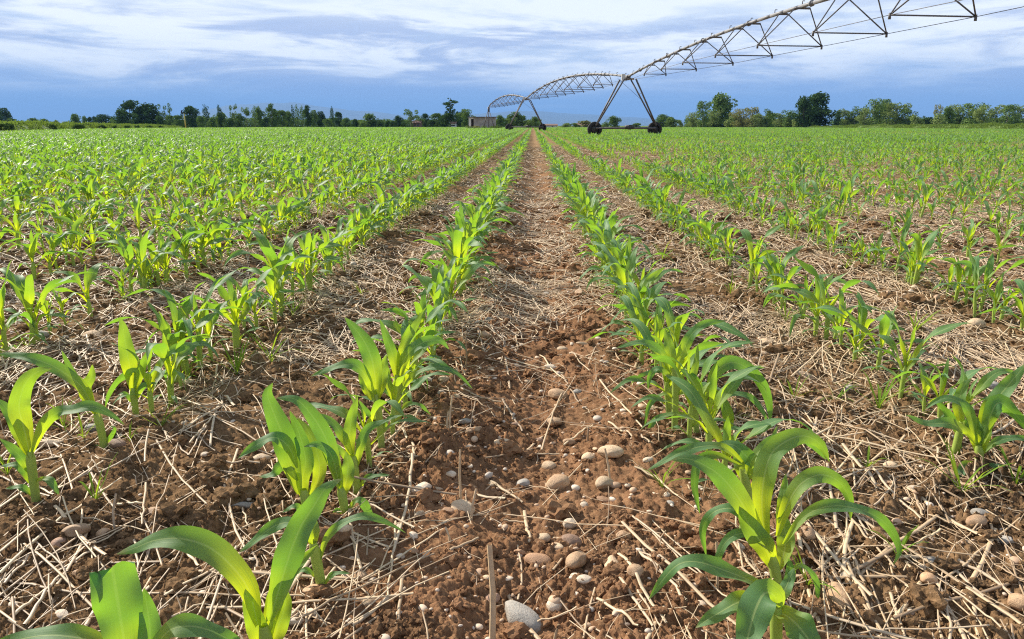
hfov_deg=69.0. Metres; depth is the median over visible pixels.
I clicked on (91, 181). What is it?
maize plant
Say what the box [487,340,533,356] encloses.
straw stalk
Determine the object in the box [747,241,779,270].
maize plant
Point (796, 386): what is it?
weed seedling
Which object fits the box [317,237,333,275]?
maize plant
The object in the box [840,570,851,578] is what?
stone
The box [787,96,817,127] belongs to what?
tree
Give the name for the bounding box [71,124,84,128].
bush
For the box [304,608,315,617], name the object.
stone
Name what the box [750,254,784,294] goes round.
maize plant
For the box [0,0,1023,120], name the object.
sky
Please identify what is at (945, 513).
straw stalk
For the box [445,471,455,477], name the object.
stone
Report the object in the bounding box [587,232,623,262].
maize plant
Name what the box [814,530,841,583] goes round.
straw stalk
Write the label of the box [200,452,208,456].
stone
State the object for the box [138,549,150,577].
straw stalk
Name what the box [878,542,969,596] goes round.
straw stalk
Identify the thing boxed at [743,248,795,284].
maize plant
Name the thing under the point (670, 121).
tree
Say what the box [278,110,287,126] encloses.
tree
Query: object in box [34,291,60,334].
maize plant
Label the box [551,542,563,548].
stone
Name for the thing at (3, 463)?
weed seedling
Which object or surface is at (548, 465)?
stone
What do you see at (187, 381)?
stone
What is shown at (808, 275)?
straw stalk
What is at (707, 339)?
maize plant
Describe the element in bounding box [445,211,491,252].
maize plant
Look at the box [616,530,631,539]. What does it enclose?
stone
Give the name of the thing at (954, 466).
weed seedling
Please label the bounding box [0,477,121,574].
straw stalk
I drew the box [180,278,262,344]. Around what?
maize plant
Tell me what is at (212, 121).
bush
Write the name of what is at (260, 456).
stone
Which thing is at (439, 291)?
maize plant
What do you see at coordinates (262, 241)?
maize plant
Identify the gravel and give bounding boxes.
[3,175,1023,638]
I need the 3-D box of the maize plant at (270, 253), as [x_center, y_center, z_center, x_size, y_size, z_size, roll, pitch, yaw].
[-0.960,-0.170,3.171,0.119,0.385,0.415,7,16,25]
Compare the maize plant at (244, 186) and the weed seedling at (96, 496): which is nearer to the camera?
the weed seedling at (96, 496)
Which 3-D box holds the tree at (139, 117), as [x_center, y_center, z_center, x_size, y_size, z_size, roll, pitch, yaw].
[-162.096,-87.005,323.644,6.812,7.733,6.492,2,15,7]
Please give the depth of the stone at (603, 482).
1.67 m
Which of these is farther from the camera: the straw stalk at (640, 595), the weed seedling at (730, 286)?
the weed seedling at (730, 286)
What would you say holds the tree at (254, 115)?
on the ground at (486, 532)
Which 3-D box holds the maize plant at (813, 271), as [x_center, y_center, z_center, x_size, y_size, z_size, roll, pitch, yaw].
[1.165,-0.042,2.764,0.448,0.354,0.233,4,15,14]
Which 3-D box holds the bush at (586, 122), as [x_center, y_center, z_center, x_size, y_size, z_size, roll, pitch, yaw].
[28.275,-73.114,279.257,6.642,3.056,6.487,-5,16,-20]
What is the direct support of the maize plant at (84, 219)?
on the ground at (486, 532)
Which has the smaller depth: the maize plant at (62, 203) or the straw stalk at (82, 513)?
the straw stalk at (82, 513)
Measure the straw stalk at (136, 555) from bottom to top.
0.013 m
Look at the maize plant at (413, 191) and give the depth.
6.66 m
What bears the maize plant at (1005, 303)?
on the ground at (486, 532)
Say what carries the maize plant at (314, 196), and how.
on the ground at (486, 532)
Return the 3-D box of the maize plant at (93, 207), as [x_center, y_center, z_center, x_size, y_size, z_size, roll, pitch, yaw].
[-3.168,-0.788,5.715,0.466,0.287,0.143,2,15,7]
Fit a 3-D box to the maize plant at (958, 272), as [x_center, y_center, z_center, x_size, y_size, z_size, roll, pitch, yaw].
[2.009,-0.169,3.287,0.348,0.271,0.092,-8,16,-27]
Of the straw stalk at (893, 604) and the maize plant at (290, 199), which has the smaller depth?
the straw stalk at (893, 604)
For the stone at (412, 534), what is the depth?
1.45 m
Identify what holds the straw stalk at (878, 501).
on the ground at (486, 532)
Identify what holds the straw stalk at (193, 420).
on the ground at (486, 532)
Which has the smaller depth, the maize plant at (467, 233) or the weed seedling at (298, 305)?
the weed seedling at (298, 305)
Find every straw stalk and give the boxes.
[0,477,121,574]
[2,578,90,593]
[3,545,39,583]
[15,583,50,615]
[22,575,59,625]
[28,561,111,628]
[31,408,63,427]
[32,376,112,418]
[32,539,67,571]
[33,361,119,388]
[33,381,66,395]
[34,331,132,349]
[48,330,155,355]
[48,526,125,571]
[49,469,92,494]
[80,473,96,522]
[98,413,218,472]
[112,493,116,528]
[116,501,142,505]
[132,539,140,580]
[135,403,224,415]
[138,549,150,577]
[141,482,146,524]
[142,377,167,401]
[155,439,206,502]
[162,429,189,456]
[166,394,210,409]
[171,603,210,616]
[179,585,232,596]
[180,409,285,414]
[180,429,272,454]
[181,406,213,430]
[186,553,199,565]
[187,425,206,455]
[189,414,213,443]
[197,460,259,463]
[198,351,299,368]
[208,393,233,416]
[223,448,251,561]
[225,508,294,534]
[226,376,259,400]
[241,507,249,526]
[251,551,266,577]
[252,351,355,364]
[263,498,277,547]
[264,510,430,593]
[291,562,369,617]
[295,553,434,620]
[304,260,306,308]
[305,577,313,638]
[327,521,375,548]
[330,480,414,527]
[351,587,405,626]
[360,528,442,579]
[373,455,417,458]
[373,531,397,595]
[387,521,396,594]
[392,453,413,551]
[396,574,404,622]
[401,427,415,457]
[424,383,478,399]
[445,527,450,542]
[446,411,448,427]
[448,395,452,427]
[449,390,486,406]
[450,537,478,549]
[459,449,461,498]
[460,387,501,401]
[465,334,466,368]
[470,488,476,519]
[476,326,486,356]
[482,343,557,366]
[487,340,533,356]
[487,544,495,638]
[490,480,522,502]
[502,399,522,431]
[503,519,523,522]
[510,397,587,423]
[523,510,531,542]
[537,453,558,454]
[537,606,576,621]
[538,375,575,429]
[541,393,561,449]
[552,512,611,570]
[553,623,559,638]
[561,374,578,402]
[563,424,593,445]
[596,597,638,625]
[599,379,642,426]
[604,448,610,477]
[608,421,653,443]
[610,378,646,404]
[617,553,667,622]
[618,576,653,626]
[632,515,678,557]
[634,466,678,495]
[635,518,708,580]
[636,550,666,559]
[637,589,661,626]
[638,550,687,600]
[642,548,679,583]
[647,471,698,511]
[688,567,726,596]
[703,334,812,345]
[705,267,895,278]
[715,541,718,589]
[733,541,759,575]
[735,416,956,461]
[765,292,926,361]
[773,334,805,378]
[775,379,857,387]
[784,354,879,383]
[791,416,853,431]
[795,413,863,466]
[797,504,811,526]
[801,537,861,623]
[802,375,901,415]
[802,402,857,423]
[808,407,882,423]
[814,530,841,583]
[816,538,850,570]
[816,596,956,626]
[820,235,976,328]
[822,408,917,420]
[823,513,865,582]
[825,379,836,420]
[826,445,904,466]
[838,513,944,577]
[838,518,915,572]
[844,512,895,567]
[844,558,870,608]
[845,423,941,452]
[846,409,887,423]
[851,459,855,487]
[851,562,957,618]
[852,441,996,488]
[854,512,871,538]
[872,467,921,518]
[873,478,895,505]
[877,436,1017,469]
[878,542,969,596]
[889,592,905,635]
[895,554,984,596]
[903,487,923,509]
[910,489,924,515]
[916,528,941,544]
[918,456,950,523]
[923,352,993,368]
[928,514,993,544]
[936,571,952,638]
[937,544,955,632]
[942,517,1020,578]
[942,578,1001,627]
[957,339,1017,365]
[957,559,1011,593]
[971,588,979,636]
[989,522,999,544]
[990,449,1018,476]
[993,564,1023,580]
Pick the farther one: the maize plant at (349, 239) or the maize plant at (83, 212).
the maize plant at (83, 212)
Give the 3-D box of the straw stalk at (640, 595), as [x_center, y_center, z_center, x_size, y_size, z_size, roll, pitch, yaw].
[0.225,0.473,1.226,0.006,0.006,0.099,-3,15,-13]
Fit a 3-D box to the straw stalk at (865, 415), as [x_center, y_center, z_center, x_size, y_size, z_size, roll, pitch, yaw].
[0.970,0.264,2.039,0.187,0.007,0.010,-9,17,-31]
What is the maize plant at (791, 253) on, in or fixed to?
on the ground at (486, 532)
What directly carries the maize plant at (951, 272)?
on the ground at (486, 532)
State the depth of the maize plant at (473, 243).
3.78 m
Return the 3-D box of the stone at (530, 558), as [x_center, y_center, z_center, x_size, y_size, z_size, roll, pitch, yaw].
[0.049,0.451,1.399,0.052,0.018,0.030,3,18,4]
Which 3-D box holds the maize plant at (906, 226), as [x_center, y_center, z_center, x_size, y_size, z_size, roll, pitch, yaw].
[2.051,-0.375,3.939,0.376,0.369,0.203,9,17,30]
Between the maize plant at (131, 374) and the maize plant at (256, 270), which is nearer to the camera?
the maize plant at (131, 374)
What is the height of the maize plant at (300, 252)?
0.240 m
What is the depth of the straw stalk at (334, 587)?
1.31 m
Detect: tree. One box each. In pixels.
[0,107,12,120]
[68,114,80,122]
[93,114,115,122]
[111,108,138,123]
[117,100,139,112]
[129,102,166,124]
[132,111,144,123]
[157,103,171,120]
[163,115,174,125]
[171,115,185,125]
[180,105,199,126]
[202,104,209,123]
[213,112,227,127]
[216,105,222,125]
[229,103,236,121]
[233,113,245,126]
[241,107,250,121]
[251,106,258,126]
[255,107,265,126]
[265,103,276,119]
[266,110,281,126]
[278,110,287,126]
[282,111,293,126]
[291,105,295,126]
[294,104,300,123]
[299,105,305,125]
[303,105,312,126]
[309,110,317,126]
[316,111,325,126]
[329,106,334,125]
[332,112,342,126]
[340,117,350,126]
[351,119,358,126]
[358,113,378,126]
[376,119,385,126]
[392,116,403,126]
[403,109,424,126]
[421,113,429,126]
[430,113,441,126]
[437,98,464,126]
[437,115,449,126]
[456,109,475,126]
[496,115,505,126]
[506,112,523,125]
[517,115,526,125]
[528,116,540,125]
[608,115,621,126]
[655,114,672,126]
[664,117,680,126]
[685,111,699,126]
[695,101,710,126]
[705,91,737,126]
[705,109,722,126]
[729,107,750,126]
[745,107,761,126]
[748,113,769,126]
[761,108,777,126]
[772,113,784,126]
[781,110,794,126]
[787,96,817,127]
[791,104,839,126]
[798,91,832,125]
[832,108,855,125]
[843,106,866,124]
[854,108,874,124]
[863,98,886,124]
[878,99,891,121]
[878,102,912,124]
[893,108,918,124]
[933,104,943,113]
[942,103,970,123]
[942,105,957,123]
[956,102,985,123]
[972,105,992,123]
[985,104,1006,123]
[994,104,1022,123]
[1006,105,1023,118]
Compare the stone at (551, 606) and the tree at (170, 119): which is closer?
the stone at (551, 606)
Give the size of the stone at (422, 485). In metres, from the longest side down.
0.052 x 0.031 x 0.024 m
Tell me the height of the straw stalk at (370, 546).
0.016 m
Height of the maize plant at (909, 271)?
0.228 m
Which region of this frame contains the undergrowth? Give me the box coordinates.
[110,117,1023,127]
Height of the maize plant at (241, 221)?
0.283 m
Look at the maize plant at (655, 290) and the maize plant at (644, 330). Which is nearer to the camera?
the maize plant at (644, 330)
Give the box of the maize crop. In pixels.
[0,127,1023,314]
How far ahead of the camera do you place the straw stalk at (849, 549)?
1.40 m
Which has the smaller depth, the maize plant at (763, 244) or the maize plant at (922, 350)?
the maize plant at (922, 350)
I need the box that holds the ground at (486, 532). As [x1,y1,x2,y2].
[0,126,1023,638]
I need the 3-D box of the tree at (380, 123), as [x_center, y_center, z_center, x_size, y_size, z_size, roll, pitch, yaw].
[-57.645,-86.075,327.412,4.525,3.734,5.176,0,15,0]
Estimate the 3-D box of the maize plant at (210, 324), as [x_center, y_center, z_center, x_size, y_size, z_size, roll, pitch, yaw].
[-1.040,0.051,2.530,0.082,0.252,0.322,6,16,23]
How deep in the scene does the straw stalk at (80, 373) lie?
2.34 m
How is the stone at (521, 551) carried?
on the ground at (486, 532)
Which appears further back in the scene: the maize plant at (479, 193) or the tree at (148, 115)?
the tree at (148, 115)
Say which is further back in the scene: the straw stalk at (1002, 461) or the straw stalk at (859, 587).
the straw stalk at (1002, 461)
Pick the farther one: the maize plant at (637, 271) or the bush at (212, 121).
the bush at (212, 121)
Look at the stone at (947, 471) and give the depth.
1.71 m
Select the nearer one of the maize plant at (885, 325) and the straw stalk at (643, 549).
the straw stalk at (643, 549)
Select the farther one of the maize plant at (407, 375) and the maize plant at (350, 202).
the maize plant at (350, 202)
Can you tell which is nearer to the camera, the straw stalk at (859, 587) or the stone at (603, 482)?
the straw stalk at (859, 587)
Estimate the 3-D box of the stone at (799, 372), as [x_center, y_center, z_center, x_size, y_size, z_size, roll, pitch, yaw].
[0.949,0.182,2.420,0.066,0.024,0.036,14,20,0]
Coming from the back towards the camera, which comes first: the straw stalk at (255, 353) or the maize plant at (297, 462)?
the straw stalk at (255, 353)
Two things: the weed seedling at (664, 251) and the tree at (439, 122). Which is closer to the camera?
the weed seedling at (664, 251)
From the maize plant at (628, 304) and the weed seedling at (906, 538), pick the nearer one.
the weed seedling at (906, 538)
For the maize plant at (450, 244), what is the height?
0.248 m
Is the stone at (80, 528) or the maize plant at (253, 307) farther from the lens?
the maize plant at (253, 307)
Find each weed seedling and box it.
[0,438,47,473]
[6,322,35,346]
[34,396,90,430]
[61,413,94,437]
[79,454,116,498]
[112,421,138,441]
[140,397,185,425]
[177,364,204,378]
[196,336,265,374]
[246,329,298,361]
[281,294,309,315]
[643,461,701,487]
[652,240,676,258]
[681,399,753,429]
[722,272,740,293]
[770,298,802,320]
[777,375,816,396]
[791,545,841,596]
[809,381,857,401]
[834,370,915,408]
[857,446,884,466]
[865,525,928,555]
[905,310,939,330]
[915,431,1011,491]
[990,441,1023,484]
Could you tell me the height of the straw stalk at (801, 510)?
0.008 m
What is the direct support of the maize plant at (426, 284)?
on the ground at (486, 532)
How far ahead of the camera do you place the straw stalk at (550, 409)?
2.16 m
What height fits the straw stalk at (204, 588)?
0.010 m
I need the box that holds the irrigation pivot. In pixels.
[483,0,1023,134]
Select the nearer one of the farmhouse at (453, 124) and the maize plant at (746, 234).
the maize plant at (746, 234)
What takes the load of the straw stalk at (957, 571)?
on the ground at (486, 532)
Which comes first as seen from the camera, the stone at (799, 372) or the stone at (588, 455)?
the stone at (588, 455)
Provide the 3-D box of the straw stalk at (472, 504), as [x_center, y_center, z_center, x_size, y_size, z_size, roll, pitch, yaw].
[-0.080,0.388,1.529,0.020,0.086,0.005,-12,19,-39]
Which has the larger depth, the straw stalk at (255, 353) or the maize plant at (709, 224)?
the maize plant at (709, 224)
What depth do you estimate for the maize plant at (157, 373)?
2.06 m
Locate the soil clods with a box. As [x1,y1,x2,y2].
[0,202,1023,638]
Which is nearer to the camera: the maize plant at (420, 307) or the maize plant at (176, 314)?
the maize plant at (176, 314)
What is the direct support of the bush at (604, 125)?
on the ground at (486, 532)
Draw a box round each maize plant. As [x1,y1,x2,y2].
[0,189,24,220]
[0,209,48,249]
[0,215,25,249]
[0,260,34,359]
[0,267,83,343]
[0,308,48,357]
[0,350,116,448]
[0,367,123,501]
[0,561,239,638]
[3,191,52,223]
[3,271,95,346]
[7,222,87,274]
[8,224,80,270]
[11,172,32,208]
[15,177,70,204]
[18,230,78,280]
[20,213,49,243]
[32,214,111,265]
[34,222,81,264]
[34,289,87,324]
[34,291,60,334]
[37,263,108,316]
[40,196,78,231]
[44,194,77,233]
[46,219,107,264]
[51,216,123,256]
[52,205,102,228]
[59,194,76,235]
[60,200,108,229]
[72,179,115,205]
[73,199,131,227]
[81,189,118,220]
[89,199,118,226]
[93,211,125,245]
[94,261,136,297]
[97,194,167,239]
[101,234,204,285]
[102,228,157,288]
[103,233,164,296]
[105,318,155,414]
[106,289,224,376]
[112,341,196,412]
[117,479,340,638]
[119,231,208,284]
[123,204,174,239]
[123,221,187,282]
[123,267,252,368]
[124,302,249,382]
[130,230,184,288]
[133,205,169,235]
[133,256,159,287]
[135,336,211,389]
[146,333,208,405]
[147,180,190,214]
[147,197,205,228]
[151,199,184,228]
[152,213,231,258]
[153,232,209,279]
[156,224,225,262]
[160,183,209,226]
[160,225,237,270]
[163,228,188,272]
[165,299,232,360]
[166,281,205,371]
[167,226,205,265]
[170,204,250,266]
[176,260,313,350]
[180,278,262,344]
[190,222,258,259]
[193,219,242,263]
[198,221,240,258]
[208,186,223,216]
[209,196,237,223]
[216,216,256,250]
[217,176,267,211]
[218,279,250,329]
[223,215,250,255]
[223,226,304,315]
[223,277,294,326]
[231,214,263,248]
[234,208,256,240]
[234,210,272,250]
[238,236,292,303]
[238,383,326,512]
[239,512,404,583]
[241,229,346,288]
[247,209,290,237]
[249,270,287,308]
[250,194,304,235]
[253,236,342,294]
[254,195,312,233]
[255,230,319,310]
[256,214,286,239]
[257,189,312,226]
[257,200,302,233]
[257,295,272,316]
[258,250,302,324]
[275,230,344,275]
[277,395,372,513]
[279,199,312,232]
[284,247,329,296]
[286,176,330,220]
[287,232,355,290]
[288,187,329,220]
[298,248,333,285]
[300,374,429,467]
[309,216,354,251]
[312,252,344,273]
[312,318,401,448]
[314,227,359,273]
[315,224,353,276]
[315,231,352,268]
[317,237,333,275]
[318,226,365,260]
[321,396,389,494]
[325,218,383,249]
[329,208,377,249]
[330,200,374,242]
[330,349,449,435]
[334,202,390,241]
[334,216,385,243]
[336,213,354,255]
[345,190,392,234]
[350,197,395,231]
[351,326,454,399]
[355,299,454,370]
[361,197,396,232]
[364,192,402,229]
[369,183,392,230]
[371,330,440,377]
[380,307,471,424]
[381,307,450,370]
[386,183,415,215]
[386,184,424,212]
[391,313,458,389]
[394,281,447,344]
[400,288,425,336]
[401,251,494,323]
[401,264,457,330]
[401,324,453,407]
[407,224,494,279]
[407,355,442,386]
[408,267,444,326]
[413,236,501,274]
[417,277,470,312]
[418,254,492,291]
[420,201,515,267]
[424,240,495,275]
[425,258,468,315]
[426,224,489,295]
[426,294,467,357]
[432,233,481,261]
[432,246,497,289]
[436,272,467,338]
[440,207,478,241]
[440,256,471,299]
[441,223,488,259]
[444,223,486,254]
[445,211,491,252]
[447,201,523,228]
[449,193,508,225]
[457,204,490,237]
[462,183,501,211]
[464,194,508,225]
[465,217,498,231]
[465,219,506,259]
[468,188,512,223]
[471,203,487,239]
[472,183,503,210]
[472,198,491,232]
[482,195,509,228]
[487,188,506,209]
[554,182,610,239]
[560,189,606,232]
[564,214,599,245]
[567,205,605,236]
[569,193,602,226]
[571,207,626,243]
[571,208,621,240]
[571,214,620,250]
[576,196,599,227]
[576,198,612,225]
[576,235,624,263]
[578,216,623,255]
[579,228,655,287]
[579,231,627,270]
[580,215,641,279]
[583,207,644,250]
[586,235,674,295]
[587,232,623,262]
[588,295,689,365]
[589,219,650,282]
[589,241,632,267]
[592,242,626,286]
[593,211,613,261]
[594,241,639,287]
[595,239,627,295]
[598,281,672,331]
[599,244,637,318]
[600,267,690,332]
[600,268,657,298]
[601,259,682,299]
[601,284,654,339]
[605,237,642,256]
[608,332,743,416]
[610,270,639,302]
[614,253,649,306]
[617,295,702,351]
[617,319,725,432]
[619,318,737,409]
[625,282,690,353]
[631,337,717,388]
[631,340,765,437]
[633,326,730,390]
[637,183,669,214]
[640,355,763,450]
[645,183,691,201]
[647,427,825,527]
[648,297,752,348]
[648,345,772,432]
[649,554,820,638]
[654,303,682,365]
[656,187,699,228]
[661,204,713,239]
[663,375,812,482]
[672,428,901,597]
[675,209,718,246]
[679,204,739,248]
[683,211,736,262]
[683,219,716,248]
[684,219,734,255]
[694,219,712,251]
[704,224,796,286]
[706,234,769,266]
[714,227,738,260]
[730,250,761,275]
[736,243,804,302]
[739,254,770,291]
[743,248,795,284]
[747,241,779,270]
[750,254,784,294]
[760,256,813,301]
[762,199,816,237]
[762,258,882,339]
[763,254,813,310]
[764,273,853,318]
[767,273,846,337]
[774,274,857,326]
[796,203,842,245]
[797,287,872,345]
[808,205,824,241]
[808,291,909,355]
[811,305,938,370]
[819,219,849,252]
[820,305,860,340]
[827,304,906,361]
[829,182,874,216]
[832,233,878,263]
[845,233,911,264]
[853,306,971,398]
[861,213,940,273]
[861,345,930,389]
[882,357,999,419]
[888,244,940,283]
[889,241,952,281]
[891,237,922,267]
[892,363,949,415]
[900,181,949,217]
[900,252,937,283]
[906,365,1023,476]
[907,253,951,282]
[908,224,951,284]
[914,263,969,294]
[932,253,1023,309]
[936,257,994,305]
[937,378,971,456]
[940,355,1012,419]
[942,251,988,299]
[948,217,984,257]
[963,245,1023,317]
[964,276,1022,319]
[974,273,1014,322]
[977,279,1023,330]
[980,223,1023,264]
[992,244,1023,250]
[997,286,1023,328]
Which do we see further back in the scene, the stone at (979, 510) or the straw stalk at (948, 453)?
the straw stalk at (948, 453)
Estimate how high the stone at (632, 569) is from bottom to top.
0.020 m
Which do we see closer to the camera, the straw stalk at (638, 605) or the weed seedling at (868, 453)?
the straw stalk at (638, 605)
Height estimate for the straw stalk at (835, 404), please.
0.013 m
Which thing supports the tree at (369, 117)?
on the ground at (486, 532)
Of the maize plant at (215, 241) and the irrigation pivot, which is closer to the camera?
the maize plant at (215, 241)
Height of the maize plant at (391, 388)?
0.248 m
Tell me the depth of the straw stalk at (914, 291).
3.62 m
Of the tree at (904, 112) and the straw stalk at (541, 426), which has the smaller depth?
the straw stalk at (541, 426)
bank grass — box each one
[0,120,181,130]
[810,122,1023,129]
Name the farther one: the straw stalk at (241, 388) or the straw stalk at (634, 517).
the straw stalk at (241, 388)
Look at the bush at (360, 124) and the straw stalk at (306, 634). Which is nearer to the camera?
the straw stalk at (306, 634)
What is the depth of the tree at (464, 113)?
302.02 m
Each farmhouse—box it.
[412,120,421,126]
[450,122,456,126]
[545,124,557,126]
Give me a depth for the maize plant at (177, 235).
3.93 m
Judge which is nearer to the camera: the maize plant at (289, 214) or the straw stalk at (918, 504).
the straw stalk at (918, 504)
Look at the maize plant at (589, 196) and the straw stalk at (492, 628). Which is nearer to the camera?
the straw stalk at (492, 628)
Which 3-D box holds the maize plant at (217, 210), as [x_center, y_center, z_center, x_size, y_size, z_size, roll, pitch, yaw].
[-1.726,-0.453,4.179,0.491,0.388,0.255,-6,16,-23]
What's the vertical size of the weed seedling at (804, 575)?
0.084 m
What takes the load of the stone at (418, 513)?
on the ground at (486, 532)
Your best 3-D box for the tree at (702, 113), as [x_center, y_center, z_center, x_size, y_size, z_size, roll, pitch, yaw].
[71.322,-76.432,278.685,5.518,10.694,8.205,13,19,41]
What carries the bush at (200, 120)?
on the ground at (486, 532)
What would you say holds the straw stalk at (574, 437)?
on the ground at (486, 532)
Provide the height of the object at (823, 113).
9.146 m
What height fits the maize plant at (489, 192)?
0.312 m
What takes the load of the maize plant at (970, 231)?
on the ground at (486, 532)
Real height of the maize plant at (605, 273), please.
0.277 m
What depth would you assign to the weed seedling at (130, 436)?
1.86 m
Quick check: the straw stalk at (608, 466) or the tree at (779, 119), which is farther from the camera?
the tree at (779, 119)
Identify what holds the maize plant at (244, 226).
on the ground at (486, 532)
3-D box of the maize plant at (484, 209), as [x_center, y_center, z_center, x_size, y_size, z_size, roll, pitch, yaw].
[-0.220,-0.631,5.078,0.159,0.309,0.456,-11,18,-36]
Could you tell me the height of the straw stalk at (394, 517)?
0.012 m
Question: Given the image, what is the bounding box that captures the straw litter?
[0,146,1023,638]
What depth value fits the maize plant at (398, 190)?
6.42 m
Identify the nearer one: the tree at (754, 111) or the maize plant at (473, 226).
the maize plant at (473, 226)
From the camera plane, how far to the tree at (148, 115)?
321.00 m
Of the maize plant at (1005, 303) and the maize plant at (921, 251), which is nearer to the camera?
the maize plant at (1005, 303)
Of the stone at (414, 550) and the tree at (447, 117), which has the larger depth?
the tree at (447, 117)
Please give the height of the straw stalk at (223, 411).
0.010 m
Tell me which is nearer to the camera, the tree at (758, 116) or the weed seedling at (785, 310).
the weed seedling at (785, 310)
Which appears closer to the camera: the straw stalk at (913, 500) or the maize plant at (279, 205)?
the straw stalk at (913, 500)
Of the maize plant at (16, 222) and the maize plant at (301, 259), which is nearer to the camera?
the maize plant at (301, 259)
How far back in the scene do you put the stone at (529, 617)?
1.24 m
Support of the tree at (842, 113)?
on the ground at (486, 532)
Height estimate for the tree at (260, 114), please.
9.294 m
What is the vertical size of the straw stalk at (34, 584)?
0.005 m
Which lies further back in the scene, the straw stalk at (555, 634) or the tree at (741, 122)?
the tree at (741, 122)
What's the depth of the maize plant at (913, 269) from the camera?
3.71 m
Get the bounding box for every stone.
[29,330,48,336]
[37,439,63,447]
[51,537,65,546]
[55,609,68,618]
[61,523,90,537]
[82,330,102,336]
[84,423,96,431]
[96,528,109,538]
[108,438,126,448]
[148,507,158,515]
[182,379,193,385]
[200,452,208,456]
[231,502,252,508]
[253,453,270,459]
[289,617,304,625]
[302,584,317,593]
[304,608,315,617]
[333,523,351,531]
[354,570,366,580]
[361,596,375,605]
[409,531,417,538]
[411,482,431,494]
[411,548,418,554]
[414,510,423,516]
[438,376,448,381]
[443,507,453,513]
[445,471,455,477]
[451,499,474,515]
[458,418,470,423]
[465,427,473,433]
[480,331,491,337]
[485,593,499,603]
[494,438,508,445]
[505,600,541,633]
[514,549,525,554]
[516,478,529,486]
[524,553,551,564]
[539,533,550,542]
[542,461,555,469]
[544,364,555,369]
[545,417,561,426]
[545,474,569,490]
[546,601,561,611]
[548,388,567,398]
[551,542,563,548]
[557,346,567,350]
[561,534,581,546]
[562,438,574,444]
[563,518,576,527]
[565,550,586,568]
[575,289,584,295]
[576,342,587,345]
[576,574,591,583]
[580,502,588,507]
[581,452,594,459]
[595,476,613,489]
[596,496,609,502]
[597,445,623,457]
[604,555,618,566]
[612,608,621,616]
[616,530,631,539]
[627,564,643,576]
[643,457,652,462]
[759,338,773,343]
[795,370,813,378]
[795,526,815,539]
[813,396,825,402]
[825,582,850,608]
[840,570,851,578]
[841,385,852,391]
[880,479,896,484]
[883,461,897,468]
[920,572,938,585]
[932,467,958,476]
[966,514,987,525]
[967,318,985,327]
[970,508,988,514]
[986,381,997,390]
[998,535,1013,543]
[1007,593,1023,610]
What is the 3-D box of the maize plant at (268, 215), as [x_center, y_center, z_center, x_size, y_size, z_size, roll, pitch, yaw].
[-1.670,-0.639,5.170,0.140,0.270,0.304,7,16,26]
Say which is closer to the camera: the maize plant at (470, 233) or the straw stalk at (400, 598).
the straw stalk at (400, 598)
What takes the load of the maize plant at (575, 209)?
on the ground at (486, 532)
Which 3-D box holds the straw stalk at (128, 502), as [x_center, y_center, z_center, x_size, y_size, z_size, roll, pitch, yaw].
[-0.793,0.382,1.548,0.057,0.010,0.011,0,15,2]
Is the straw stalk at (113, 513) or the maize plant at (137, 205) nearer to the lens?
the straw stalk at (113, 513)
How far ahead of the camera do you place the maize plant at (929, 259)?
3.71 m
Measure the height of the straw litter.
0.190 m
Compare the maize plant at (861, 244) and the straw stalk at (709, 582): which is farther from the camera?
the maize plant at (861, 244)
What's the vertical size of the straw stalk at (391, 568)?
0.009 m
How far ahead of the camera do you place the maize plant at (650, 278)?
2.87 m
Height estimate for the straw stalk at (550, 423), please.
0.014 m
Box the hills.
[49,102,832,125]
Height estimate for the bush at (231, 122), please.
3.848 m
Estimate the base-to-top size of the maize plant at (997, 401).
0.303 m
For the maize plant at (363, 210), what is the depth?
5.07 m
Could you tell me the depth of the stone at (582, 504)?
1.60 m
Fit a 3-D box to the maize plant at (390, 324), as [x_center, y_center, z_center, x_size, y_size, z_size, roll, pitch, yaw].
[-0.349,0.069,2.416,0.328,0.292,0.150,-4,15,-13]
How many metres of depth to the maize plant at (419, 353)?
2.19 m
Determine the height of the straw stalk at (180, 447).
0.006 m
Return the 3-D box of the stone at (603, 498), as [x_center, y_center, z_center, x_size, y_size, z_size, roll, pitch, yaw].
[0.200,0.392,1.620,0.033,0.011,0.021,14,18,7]
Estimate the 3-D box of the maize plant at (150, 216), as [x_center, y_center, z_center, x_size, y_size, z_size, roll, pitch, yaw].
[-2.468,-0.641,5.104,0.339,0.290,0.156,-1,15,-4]
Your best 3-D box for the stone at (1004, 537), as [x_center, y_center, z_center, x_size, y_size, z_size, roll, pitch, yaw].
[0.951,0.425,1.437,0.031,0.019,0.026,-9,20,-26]
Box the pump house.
[469,117,496,127]
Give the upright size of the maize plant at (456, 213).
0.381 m
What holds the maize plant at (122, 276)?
on the ground at (486, 532)
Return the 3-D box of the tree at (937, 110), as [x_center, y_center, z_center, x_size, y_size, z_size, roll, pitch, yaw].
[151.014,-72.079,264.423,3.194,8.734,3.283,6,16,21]
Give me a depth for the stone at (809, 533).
1.43 m
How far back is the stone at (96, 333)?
2.85 m
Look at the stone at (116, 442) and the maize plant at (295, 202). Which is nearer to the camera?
the stone at (116, 442)
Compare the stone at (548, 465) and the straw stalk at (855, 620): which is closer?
the straw stalk at (855, 620)
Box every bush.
[0,123,9,130]
[7,123,14,130]
[48,124,56,129]
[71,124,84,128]
[155,115,165,124]
[196,115,205,127]
[206,116,216,127]
[224,118,236,126]
[259,117,269,126]
[322,119,332,126]
[359,122,366,126]
[389,121,397,126]
[400,120,407,126]
[427,119,436,126]
[567,123,580,126]
[577,120,591,126]
[601,122,608,126]
[723,115,740,126]
[833,111,841,124]
[909,114,924,124]
[920,116,932,124]
[930,113,947,123]

